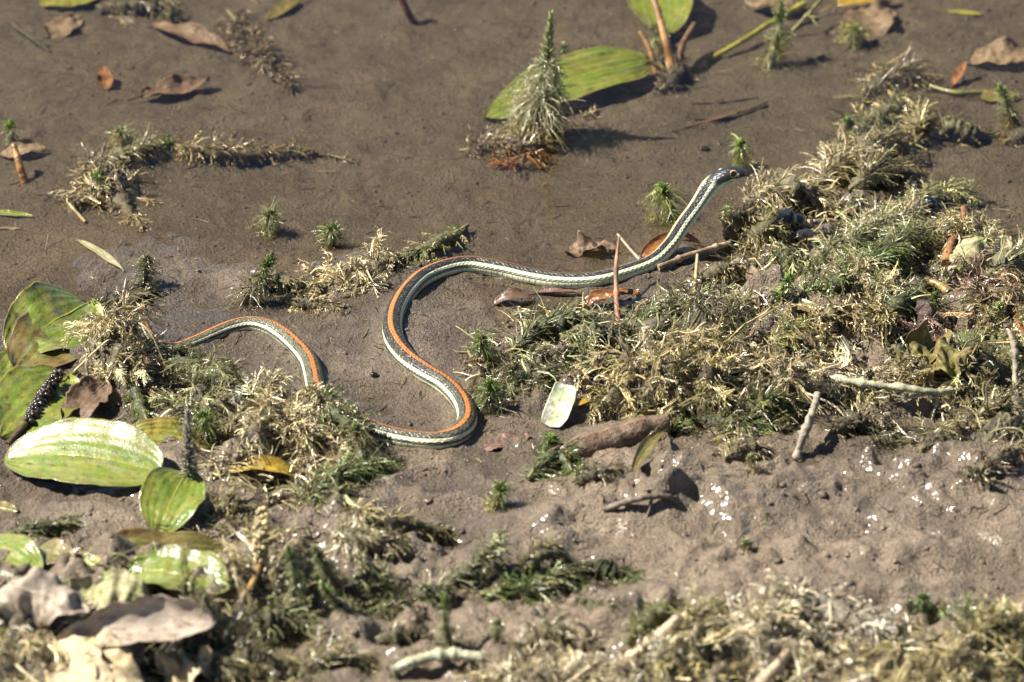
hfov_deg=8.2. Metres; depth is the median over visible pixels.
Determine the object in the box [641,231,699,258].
dead leaf
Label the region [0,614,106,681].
weed tangle
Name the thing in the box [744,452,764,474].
milfoil tuft
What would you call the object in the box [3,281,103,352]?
pondweed leaf
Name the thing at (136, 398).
sprawled milfoil
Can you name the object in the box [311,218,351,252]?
milfoil tuft
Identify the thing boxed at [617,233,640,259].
twig
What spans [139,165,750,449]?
snake
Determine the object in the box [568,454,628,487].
sprawled milfoil
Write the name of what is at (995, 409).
sprawled milfoil
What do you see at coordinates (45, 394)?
pondweed spike
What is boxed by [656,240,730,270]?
bent stick
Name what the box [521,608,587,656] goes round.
sprawled milfoil
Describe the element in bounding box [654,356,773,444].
weed tangle
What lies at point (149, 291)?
sprawled milfoil
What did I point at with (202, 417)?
milfoil tuft
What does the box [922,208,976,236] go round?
sprawled milfoil
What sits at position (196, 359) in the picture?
sprawled milfoil
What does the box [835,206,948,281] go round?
sprawled milfoil
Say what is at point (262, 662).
sprawled milfoil
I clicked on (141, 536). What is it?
pondweed leaf
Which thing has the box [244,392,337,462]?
sprawled milfoil
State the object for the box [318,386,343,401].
milfoil tuft
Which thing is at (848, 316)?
sprawled milfoil
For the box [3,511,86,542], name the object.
sprawled milfoil
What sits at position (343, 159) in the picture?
sprawled milfoil
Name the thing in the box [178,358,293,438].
sprawled milfoil
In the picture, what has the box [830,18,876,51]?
milfoil tuft
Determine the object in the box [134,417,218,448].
pondweed leaf
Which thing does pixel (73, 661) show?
dead leaf
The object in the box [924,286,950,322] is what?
milfoil tuft
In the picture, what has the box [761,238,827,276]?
sprawled milfoil
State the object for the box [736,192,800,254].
sprawled milfoil
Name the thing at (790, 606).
sprawled milfoil
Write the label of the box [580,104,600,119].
sprawled milfoil
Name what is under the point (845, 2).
fallen leaf
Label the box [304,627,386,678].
sprawled milfoil
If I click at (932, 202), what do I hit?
pebble
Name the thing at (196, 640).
weed tangle
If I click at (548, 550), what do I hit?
sprawled milfoil
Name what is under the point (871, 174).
sprawled milfoil
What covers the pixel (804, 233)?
pebble
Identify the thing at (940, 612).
sprawled milfoil
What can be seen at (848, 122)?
milfoil tuft
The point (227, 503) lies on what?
sprawled milfoil
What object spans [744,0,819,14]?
dead leaf
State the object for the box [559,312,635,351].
sprawled milfoil
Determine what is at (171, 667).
dead leaf
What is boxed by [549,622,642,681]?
weed tangle
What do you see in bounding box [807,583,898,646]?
sprawled milfoil
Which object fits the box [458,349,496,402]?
sprawled milfoil
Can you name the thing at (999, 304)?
milfoil tuft
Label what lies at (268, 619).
sprawled milfoil
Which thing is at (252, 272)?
mud pellet
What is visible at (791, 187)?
sprawled milfoil
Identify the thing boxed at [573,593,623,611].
sprawled milfoil
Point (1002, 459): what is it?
sprawled milfoil
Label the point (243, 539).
dead stalk
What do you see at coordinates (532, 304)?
mud debris
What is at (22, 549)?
pondweed leaf
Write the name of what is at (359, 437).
milfoil tuft
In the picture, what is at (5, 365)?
pondweed leaf
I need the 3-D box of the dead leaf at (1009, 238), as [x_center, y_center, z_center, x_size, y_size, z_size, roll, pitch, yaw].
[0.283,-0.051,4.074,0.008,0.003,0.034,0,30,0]
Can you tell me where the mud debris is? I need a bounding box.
[0,0,1023,681]
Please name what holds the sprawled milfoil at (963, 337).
on the mud ground
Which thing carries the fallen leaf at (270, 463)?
on the mud ground
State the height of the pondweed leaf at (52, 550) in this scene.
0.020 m
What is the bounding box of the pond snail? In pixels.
[273,492,285,503]
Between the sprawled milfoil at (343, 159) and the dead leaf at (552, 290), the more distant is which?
the sprawled milfoil at (343, 159)
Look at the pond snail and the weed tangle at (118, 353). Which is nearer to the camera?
the pond snail
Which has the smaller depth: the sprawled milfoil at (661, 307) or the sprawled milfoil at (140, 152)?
the sprawled milfoil at (661, 307)
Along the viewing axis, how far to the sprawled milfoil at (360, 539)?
3.77 m
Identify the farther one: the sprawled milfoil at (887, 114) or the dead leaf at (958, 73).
the dead leaf at (958, 73)
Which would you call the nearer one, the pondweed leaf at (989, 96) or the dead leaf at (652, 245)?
the dead leaf at (652, 245)
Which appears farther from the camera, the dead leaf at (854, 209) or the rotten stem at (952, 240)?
the dead leaf at (854, 209)
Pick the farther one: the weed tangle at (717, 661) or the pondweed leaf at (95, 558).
the pondweed leaf at (95, 558)
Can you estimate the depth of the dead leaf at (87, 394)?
3.93 m
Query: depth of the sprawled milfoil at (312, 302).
4.03 m
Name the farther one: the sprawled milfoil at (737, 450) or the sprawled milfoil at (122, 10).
the sprawled milfoil at (122, 10)
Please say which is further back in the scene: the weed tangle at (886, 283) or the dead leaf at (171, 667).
the weed tangle at (886, 283)
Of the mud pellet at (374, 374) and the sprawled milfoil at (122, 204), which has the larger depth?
the sprawled milfoil at (122, 204)
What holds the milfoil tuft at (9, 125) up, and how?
on the mud ground
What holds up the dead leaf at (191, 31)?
on the mud ground
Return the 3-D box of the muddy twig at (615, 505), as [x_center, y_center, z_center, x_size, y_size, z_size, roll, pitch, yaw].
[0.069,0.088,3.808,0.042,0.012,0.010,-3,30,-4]
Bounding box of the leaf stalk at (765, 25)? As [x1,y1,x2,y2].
[709,1,806,60]
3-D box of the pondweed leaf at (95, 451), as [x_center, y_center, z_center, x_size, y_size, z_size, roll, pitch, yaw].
[-0.229,0.063,3.856,0.104,0.026,0.045,12,32,19]
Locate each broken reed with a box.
[398,0,416,23]
[638,30,657,71]
[651,0,674,68]
[676,22,696,63]
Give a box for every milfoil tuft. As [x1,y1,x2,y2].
[1,118,22,148]
[84,167,111,203]
[100,121,138,148]
[126,242,164,291]
[184,409,223,449]
[222,250,278,315]
[248,196,285,238]
[266,544,311,612]
[307,544,348,594]
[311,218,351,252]
[317,580,373,616]
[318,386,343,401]
[338,413,384,462]
[430,591,462,648]
[462,322,510,374]
[471,368,518,418]
[478,475,517,513]
[481,617,508,644]
[493,352,527,385]
[530,429,566,456]
[554,40,570,58]
[639,181,690,227]
[642,20,670,54]
[719,205,735,218]
[723,133,756,168]
[737,537,757,551]
[740,0,797,84]
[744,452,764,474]
[769,271,796,312]
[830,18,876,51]
[840,113,856,135]
[900,587,938,620]
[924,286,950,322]
[989,301,1006,318]
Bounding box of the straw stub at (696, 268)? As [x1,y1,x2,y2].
[692,253,698,296]
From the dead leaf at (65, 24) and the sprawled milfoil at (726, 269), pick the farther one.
the dead leaf at (65, 24)
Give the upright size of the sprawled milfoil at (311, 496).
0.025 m
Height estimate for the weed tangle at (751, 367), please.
0.045 m
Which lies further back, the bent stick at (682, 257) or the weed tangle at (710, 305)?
the bent stick at (682, 257)
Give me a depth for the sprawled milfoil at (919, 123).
4.22 m
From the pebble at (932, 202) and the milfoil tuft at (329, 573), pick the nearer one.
the milfoil tuft at (329, 573)
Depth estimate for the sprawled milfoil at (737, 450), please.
3.88 m
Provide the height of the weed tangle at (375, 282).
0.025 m
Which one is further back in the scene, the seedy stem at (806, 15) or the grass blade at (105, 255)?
the seedy stem at (806, 15)
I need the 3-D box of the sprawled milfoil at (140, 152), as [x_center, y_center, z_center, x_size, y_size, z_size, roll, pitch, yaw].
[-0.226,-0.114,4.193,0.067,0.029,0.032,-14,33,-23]
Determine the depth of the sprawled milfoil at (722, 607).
3.69 m
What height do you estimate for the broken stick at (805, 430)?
0.024 m
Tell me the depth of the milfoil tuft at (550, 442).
3.88 m
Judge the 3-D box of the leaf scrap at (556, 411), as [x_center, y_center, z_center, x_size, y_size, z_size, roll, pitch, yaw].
[0.027,0.035,3.918,0.015,0.015,0.029,10,32,17]
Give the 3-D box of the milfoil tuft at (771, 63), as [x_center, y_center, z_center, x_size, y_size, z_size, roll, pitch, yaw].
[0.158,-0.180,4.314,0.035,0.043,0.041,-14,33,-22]
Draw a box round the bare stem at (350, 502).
[344,494,359,507]
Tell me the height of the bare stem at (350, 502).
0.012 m
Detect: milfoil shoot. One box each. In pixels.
[176,408,207,485]
[483,10,586,157]
[993,82,1023,137]
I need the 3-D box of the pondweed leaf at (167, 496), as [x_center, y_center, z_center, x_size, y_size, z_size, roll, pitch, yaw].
[-0.182,0.083,3.816,0.036,0.021,0.062,0,30,0]
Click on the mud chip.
(704, 148)
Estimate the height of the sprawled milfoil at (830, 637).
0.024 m
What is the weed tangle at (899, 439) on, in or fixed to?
on the mud ground
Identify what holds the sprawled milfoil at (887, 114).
on the mud ground
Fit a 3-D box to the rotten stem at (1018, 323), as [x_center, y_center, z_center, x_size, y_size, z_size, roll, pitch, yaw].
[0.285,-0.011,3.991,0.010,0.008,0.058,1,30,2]
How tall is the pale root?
0.012 m
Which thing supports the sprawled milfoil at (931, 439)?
on the mud ground
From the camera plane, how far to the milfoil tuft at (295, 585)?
3.71 m
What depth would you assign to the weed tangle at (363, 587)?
3.74 m
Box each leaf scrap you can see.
[484,431,529,450]
[541,382,576,426]
[566,398,589,406]
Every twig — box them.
[10,21,50,51]
[602,492,679,517]
[613,237,620,322]
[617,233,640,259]
[692,97,758,104]
[694,104,768,120]
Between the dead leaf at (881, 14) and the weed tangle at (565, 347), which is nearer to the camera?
the weed tangle at (565, 347)
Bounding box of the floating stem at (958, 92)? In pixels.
[929,84,1014,99]
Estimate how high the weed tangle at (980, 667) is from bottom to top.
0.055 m
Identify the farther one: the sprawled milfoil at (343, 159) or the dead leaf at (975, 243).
the sprawled milfoil at (343, 159)
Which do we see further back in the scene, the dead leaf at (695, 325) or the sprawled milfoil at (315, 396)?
the dead leaf at (695, 325)
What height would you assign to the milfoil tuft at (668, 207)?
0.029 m
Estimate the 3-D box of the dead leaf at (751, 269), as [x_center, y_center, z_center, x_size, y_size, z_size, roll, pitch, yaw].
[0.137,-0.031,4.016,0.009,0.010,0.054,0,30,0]
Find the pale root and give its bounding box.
[390,646,481,676]
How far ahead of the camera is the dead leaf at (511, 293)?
4.04 m
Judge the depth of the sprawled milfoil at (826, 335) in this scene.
3.96 m
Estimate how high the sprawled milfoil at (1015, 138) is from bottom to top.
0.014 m
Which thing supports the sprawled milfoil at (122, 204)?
on the mud ground
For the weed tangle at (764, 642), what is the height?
0.055 m
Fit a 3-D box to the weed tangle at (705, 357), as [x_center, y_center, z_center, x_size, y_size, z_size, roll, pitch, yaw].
[0.102,0.012,3.933,0.076,0.052,0.089,25,38,36]
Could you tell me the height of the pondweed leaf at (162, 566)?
0.022 m
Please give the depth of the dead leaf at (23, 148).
4.21 m
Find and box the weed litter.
[0,48,1023,681]
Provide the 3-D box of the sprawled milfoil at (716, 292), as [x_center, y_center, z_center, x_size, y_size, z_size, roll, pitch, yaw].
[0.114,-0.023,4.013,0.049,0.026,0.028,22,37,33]
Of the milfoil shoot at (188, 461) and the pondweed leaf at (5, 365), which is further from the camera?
the pondweed leaf at (5, 365)
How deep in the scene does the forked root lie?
3.92 m
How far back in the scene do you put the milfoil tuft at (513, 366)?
3.94 m
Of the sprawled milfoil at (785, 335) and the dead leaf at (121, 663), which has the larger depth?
the sprawled milfoil at (785, 335)
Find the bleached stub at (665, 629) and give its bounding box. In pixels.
[617,612,690,668]
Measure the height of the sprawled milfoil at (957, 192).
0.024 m
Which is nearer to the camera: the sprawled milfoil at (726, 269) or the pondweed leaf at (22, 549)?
the pondweed leaf at (22, 549)
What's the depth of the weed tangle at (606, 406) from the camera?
3.92 m
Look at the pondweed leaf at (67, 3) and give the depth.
4.40 m
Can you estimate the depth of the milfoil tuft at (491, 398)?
3.92 m
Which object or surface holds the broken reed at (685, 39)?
on the mud ground
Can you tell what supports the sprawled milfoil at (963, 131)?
on the mud ground
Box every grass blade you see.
[0,209,33,216]
[0,227,20,229]
[76,239,123,269]
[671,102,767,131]
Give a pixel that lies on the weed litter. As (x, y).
(912, 376)
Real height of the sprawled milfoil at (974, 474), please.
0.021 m
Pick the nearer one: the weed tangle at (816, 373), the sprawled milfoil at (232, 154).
the weed tangle at (816, 373)
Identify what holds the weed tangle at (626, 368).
on the mud ground
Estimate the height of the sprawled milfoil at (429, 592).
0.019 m
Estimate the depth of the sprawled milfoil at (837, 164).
4.17 m
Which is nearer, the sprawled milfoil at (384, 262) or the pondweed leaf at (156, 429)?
the pondweed leaf at (156, 429)
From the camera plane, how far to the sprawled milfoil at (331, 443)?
3.87 m
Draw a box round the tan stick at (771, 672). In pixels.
[751,648,791,681]
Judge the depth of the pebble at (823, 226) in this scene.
4.11 m
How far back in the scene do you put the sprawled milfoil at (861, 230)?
4.08 m
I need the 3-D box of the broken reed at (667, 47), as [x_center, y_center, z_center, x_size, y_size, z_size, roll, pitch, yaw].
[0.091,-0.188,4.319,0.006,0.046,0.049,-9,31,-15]
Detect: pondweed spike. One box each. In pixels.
[5,369,64,445]
[236,506,270,603]
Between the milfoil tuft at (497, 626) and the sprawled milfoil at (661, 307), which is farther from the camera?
the sprawled milfoil at (661, 307)
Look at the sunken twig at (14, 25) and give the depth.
4.35 m
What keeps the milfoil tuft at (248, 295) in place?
on the mud ground
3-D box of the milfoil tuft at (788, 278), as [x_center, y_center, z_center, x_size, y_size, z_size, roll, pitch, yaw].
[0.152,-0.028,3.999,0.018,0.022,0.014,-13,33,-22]
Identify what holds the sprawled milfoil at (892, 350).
on the mud ground
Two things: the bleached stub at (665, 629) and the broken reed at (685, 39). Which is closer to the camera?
the bleached stub at (665, 629)
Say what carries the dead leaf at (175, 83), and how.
on the mud ground
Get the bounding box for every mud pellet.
[250,268,259,277]
[371,372,377,376]
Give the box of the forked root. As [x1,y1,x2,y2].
[827,373,972,419]
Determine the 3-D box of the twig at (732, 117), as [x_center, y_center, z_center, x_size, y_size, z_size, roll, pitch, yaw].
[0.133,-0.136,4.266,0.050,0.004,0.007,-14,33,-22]
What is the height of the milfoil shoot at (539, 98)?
0.091 m
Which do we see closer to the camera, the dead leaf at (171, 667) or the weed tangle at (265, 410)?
the dead leaf at (171, 667)
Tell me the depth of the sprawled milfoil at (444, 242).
4.09 m
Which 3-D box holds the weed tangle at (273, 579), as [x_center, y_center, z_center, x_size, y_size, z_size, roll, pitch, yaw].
[-0.134,0.119,3.736,0.072,0.045,0.070,10,32,17]
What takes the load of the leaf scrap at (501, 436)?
on the mud ground
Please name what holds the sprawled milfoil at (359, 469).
on the mud ground
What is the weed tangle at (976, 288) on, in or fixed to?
on the mud ground
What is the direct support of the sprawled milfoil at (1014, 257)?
on the mud ground
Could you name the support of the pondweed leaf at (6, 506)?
on the mud ground
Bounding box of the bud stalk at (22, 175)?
[11,144,28,183]
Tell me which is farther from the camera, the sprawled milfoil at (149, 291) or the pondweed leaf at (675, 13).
the pondweed leaf at (675, 13)
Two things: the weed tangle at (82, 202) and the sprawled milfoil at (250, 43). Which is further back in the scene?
the sprawled milfoil at (250, 43)
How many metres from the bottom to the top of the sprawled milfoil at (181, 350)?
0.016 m
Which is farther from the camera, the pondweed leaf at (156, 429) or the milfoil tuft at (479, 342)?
the milfoil tuft at (479, 342)
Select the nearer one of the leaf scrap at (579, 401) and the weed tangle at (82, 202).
the leaf scrap at (579, 401)
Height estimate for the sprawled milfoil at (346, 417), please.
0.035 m
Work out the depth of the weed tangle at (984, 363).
3.94 m
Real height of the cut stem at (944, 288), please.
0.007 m
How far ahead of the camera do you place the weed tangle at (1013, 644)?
3.68 m
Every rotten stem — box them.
[941,205,966,266]
[1012,293,1023,332]
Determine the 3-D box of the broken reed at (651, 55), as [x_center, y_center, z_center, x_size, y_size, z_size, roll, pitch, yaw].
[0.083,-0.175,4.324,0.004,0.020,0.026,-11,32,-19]
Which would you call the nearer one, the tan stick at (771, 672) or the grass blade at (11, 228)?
the tan stick at (771, 672)
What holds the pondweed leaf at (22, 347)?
on the mud ground
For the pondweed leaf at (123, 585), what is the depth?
3.69 m
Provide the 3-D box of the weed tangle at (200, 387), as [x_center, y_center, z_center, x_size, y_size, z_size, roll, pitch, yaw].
[-0.167,0.029,3.918,0.079,0.051,0.070,0,30,0]
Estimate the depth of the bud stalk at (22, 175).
4.18 m
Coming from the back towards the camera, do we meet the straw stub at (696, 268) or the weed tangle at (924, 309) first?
the straw stub at (696, 268)
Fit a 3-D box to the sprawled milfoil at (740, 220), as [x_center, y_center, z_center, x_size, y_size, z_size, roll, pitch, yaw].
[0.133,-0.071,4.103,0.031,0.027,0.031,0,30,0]
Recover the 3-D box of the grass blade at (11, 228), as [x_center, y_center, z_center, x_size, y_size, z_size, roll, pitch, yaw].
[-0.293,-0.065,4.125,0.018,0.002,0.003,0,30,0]
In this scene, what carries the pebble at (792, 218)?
on the mud ground
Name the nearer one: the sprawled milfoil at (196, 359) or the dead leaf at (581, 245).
the sprawled milfoil at (196, 359)
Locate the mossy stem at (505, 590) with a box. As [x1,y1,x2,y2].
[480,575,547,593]
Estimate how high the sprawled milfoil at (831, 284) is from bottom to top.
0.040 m
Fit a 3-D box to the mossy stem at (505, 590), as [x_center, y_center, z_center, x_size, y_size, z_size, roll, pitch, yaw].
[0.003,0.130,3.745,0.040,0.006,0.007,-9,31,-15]
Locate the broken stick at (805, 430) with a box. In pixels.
[792,391,820,461]
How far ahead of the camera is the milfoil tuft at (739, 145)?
4.19 m
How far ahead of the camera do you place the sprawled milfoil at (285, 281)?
4.04 m
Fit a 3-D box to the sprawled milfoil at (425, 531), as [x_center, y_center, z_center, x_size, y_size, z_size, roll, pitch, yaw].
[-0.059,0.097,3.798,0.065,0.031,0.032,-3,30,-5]
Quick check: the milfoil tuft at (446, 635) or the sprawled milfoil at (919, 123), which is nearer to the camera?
the milfoil tuft at (446, 635)
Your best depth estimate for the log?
3.89 m
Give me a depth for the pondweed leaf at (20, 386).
3.92 m
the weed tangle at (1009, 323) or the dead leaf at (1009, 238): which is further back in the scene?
the dead leaf at (1009, 238)
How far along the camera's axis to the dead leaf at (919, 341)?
3.95 m
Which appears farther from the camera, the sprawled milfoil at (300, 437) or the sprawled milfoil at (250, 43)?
the sprawled milfoil at (250, 43)
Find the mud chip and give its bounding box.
[698,146,708,150]
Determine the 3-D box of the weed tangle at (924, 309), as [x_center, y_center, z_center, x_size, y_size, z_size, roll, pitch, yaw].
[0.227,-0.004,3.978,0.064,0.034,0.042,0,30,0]
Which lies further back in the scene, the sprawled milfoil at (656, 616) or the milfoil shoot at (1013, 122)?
the milfoil shoot at (1013, 122)
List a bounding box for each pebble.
[776,207,805,231]
[793,228,813,244]
[818,223,834,235]
[923,196,937,208]
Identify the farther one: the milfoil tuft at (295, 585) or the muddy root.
the muddy root
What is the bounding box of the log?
[548,411,670,460]
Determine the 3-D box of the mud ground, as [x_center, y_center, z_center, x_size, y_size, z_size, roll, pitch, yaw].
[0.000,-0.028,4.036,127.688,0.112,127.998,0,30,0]
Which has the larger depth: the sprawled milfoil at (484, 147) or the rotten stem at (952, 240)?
the sprawled milfoil at (484, 147)
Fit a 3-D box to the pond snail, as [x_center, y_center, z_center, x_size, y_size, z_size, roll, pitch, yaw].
[-0.126,0.085,3.833,0.008,0.006,0.007,0,30,0]
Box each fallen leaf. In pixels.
[210,455,302,479]
[821,0,874,11]
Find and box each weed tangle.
[0,566,101,664]
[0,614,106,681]
[48,142,164,222]
[60,278,171,395]
[139,542,256,681]
[147,350,277,448]
[183,524,320,611]
[213,376,372,481]
[296,229,395,298]
[322,553,429,620]
[452,622,576,681]
[485,140,560,172]
[498,325,610,394]
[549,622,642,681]
[560,321,671,402]
[573,350,689,424]
[597,284,695,354]
[617,306,778,432]
[638,575,759,681]
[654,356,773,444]
[665,279,771,346]
[690,327,821,416]
[705,567,832,673]
[749,318,895,429]
[821,250,931,306]
[848,596,1023,681]
[861,299,956,356]
[865,396,974,452]
[886,323,1023,416]
[926,209,1002,260]
[936,246,1023,333]
[936,593,1023,680]
[969,378,1023,444]
[972,291,1023,364]
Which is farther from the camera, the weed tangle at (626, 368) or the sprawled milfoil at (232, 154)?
the sprawled milfoil at (232, 154)
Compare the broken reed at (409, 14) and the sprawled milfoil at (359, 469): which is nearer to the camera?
the sprawled milfoil at (359, 469)
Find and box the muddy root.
[1006,329,1022,417]
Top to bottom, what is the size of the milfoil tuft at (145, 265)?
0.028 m
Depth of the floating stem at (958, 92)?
4.28 m
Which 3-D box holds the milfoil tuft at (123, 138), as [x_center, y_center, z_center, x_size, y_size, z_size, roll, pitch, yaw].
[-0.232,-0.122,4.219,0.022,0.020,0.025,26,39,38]
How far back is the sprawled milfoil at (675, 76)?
4.29 m
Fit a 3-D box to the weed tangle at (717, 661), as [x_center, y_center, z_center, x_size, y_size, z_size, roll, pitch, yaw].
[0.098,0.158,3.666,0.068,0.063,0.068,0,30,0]
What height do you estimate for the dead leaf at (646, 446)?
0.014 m
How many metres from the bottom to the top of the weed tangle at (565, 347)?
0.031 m
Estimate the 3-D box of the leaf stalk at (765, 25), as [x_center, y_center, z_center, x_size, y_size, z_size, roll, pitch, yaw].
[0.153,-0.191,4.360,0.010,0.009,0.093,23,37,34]
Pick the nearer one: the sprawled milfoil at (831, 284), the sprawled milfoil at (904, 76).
the sprawled milfoil at (831, 284)
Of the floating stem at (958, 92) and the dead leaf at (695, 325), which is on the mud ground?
the dead leaf at (695, 325)
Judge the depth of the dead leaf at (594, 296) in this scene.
4.03 m
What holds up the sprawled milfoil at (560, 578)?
on the mud ground
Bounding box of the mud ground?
[0,0,1023,681]
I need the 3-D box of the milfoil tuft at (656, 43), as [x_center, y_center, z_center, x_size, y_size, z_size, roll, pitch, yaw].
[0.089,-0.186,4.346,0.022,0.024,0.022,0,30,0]
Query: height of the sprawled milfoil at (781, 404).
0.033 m
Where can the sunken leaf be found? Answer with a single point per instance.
(966, 12)
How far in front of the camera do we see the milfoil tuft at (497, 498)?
3.83 m
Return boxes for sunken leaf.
[932,9,983,14]
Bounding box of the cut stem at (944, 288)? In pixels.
[901,264,951,293]
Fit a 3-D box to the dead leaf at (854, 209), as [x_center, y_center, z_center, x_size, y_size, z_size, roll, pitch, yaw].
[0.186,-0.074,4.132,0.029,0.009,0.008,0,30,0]
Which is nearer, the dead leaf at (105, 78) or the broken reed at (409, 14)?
the dead leaf at (105, 78)
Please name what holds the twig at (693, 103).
on the mud ground
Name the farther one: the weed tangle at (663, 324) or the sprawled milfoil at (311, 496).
the weed tangle at (663, 324)
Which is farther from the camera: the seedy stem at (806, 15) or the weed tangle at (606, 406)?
the seedy stem at (806, 15)
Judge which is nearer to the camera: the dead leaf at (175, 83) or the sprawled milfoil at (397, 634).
the sprawled milfoil at (397, 634)
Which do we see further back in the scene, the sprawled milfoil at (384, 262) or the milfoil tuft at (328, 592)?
the sprawled milfoil at (384, 262)
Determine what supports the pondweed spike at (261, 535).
on the mud ground
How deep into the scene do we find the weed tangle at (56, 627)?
3.68 m
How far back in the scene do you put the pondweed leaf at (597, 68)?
4.29 m
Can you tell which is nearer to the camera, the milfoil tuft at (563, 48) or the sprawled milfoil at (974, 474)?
the sprawled milfoil at (974, 474)
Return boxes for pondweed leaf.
[0,349,12,379]
[0,364,79,440]
[0,501,17,512]
[0,533,42,568]
[0,613,27,639]
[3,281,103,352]
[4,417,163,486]
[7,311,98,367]
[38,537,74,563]
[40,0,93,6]
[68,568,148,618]
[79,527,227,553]
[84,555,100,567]
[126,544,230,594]
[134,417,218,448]
[139,467,205,531]
[484,46,667,119]
[627,0,692,34]
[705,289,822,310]
[963,89,1019,101]
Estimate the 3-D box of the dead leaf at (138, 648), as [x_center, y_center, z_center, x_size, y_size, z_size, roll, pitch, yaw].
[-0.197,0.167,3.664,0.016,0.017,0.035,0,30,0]
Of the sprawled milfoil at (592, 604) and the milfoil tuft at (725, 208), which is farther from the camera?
the milfoil tuft at (725, 208)
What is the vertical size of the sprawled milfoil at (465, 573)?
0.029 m
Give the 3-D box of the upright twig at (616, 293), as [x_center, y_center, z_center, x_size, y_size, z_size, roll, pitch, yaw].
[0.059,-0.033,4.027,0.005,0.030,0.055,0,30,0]
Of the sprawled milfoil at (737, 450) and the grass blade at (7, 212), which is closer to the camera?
the sprawled milfoil at (737, 450)
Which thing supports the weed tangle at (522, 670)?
on the mud ground
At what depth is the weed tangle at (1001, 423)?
3.89 m
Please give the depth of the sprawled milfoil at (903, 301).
3.98 m
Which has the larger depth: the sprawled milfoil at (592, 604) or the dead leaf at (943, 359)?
the dead leaf at (943, 359)
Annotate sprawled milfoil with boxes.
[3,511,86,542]
[75,123,177,176]
[87,189,152,232]
[91,277,165,314]
[96,0,191,24]
[119,381,162,424]
[156,340,252,391]
[159,339,203,358]
[162,127,322,167]
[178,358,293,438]
[205,476,272,523]
[211,508,274,542]
[215,9,301,95]
[215,620,303,681]
[239,590,324,645]
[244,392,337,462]
[248,264,322,295]
[279,280,353,316]
[284,384,362,476]
[288,375,375,443]
[288,467,365,511]
[289,439,406,490]
[301,246,411,298]
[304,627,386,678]
[305,381,383,448]
[327,152,359,164]
[327,511,413,567]
[339,497,458,544]
[375,606,437,646]
[388,223,472,268]
[412,568,471,608]
[436,523,515,595]
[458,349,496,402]
[459,123,568,166]
[480,557,594,606]
[502,291,614,355]
[516,529,584,575]
[521,436,588,480]
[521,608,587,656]
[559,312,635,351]
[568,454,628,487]
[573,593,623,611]
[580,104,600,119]
[587,558,645,586]
[618,589,676,658]
[635,280,692,319]
[654,50,703,98]
[661,591,733,631]
[670,391,800,438]
[682,276,754,312]
[703,254,747,289]
[713,422,780,463]
[714,576,818,661]
[717,193,769,243]
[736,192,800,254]
[736,370,802,426]
[738,157,844,220]
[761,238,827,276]
[768,306,820,358]
[794,115,917,190]
[794,605,866,664]
[799,254,875,298]
[799,279,901,341]
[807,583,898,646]
[808,321,840,361]
[811,190,930,271]
[824,404,891,437]
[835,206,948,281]
[842,83,916,139]
[844,140,930,196]
[850,44,942,105]
[875,267,952,320]
[884,173,984,217]
[887,330,933,359]
[893,96,941,146]
[904,422,973,453]
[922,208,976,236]
[932,111,1003,147]
[932,590,1023,637]
[945,315,1023,374]
[948,455,1002,491]
[969,420,1023,483]
[974,376,1023,419]
[983,224,1023,286]
[1001,127,1023,147]
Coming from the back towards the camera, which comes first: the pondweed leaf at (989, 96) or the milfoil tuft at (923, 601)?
the pondweed leaf at (989, 96)
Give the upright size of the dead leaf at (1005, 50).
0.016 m
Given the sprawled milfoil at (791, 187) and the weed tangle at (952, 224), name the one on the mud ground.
the weed tangle at (952, 224)
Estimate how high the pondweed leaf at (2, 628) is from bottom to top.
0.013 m
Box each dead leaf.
[0,142,46,157]
[0,566,89,626]
[37,635,112,681]
[39,12,82,40]
[52,594,215,647]
[60,375,111,417]
[85,628,143,681]
[96,66,113,93]
[126,73,209,101]
[128,642,144,666]
[139,21,231,53]
[153,645,211,681]
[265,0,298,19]
[493,287,533,305]
[529,288,581,294]
[565,230,615,256]
[573,288,639,309]
[631,429,667,472]
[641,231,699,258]
[676,324,697,350]
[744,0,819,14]
[746,264,760,314]
[819,206,857,216]
[841,0,896,50]
[893,319,951,390]
[913,336,977,385]
[944,236,986,283]
[950,61,966,87]
[958,36,1023,65]
[1002,236,1012,249]
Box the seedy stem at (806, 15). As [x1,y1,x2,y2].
[791,0,827,32]
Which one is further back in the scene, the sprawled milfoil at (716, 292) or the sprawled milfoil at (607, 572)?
the sprawled milfoil at (716, 292)
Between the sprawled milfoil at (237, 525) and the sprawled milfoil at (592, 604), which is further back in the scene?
the sprawled milfoil at (237, 525)
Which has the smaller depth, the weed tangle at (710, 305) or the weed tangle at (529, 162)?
the weed tangle at (710, 305)
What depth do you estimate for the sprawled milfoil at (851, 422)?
3.91 m
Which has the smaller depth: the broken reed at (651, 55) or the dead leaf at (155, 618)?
the dead leaf at (155, 618)
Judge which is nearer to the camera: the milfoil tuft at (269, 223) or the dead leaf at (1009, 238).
the dead leaf at (1009, 238)
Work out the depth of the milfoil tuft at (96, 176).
4.15 m
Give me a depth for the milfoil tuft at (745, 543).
3.78 m
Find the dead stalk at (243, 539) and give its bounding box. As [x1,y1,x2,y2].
[234,530,255,556]
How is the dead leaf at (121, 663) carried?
on the mud ground
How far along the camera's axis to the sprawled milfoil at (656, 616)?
3.68 m
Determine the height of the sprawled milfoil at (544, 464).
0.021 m
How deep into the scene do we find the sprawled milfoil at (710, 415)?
3.91 m

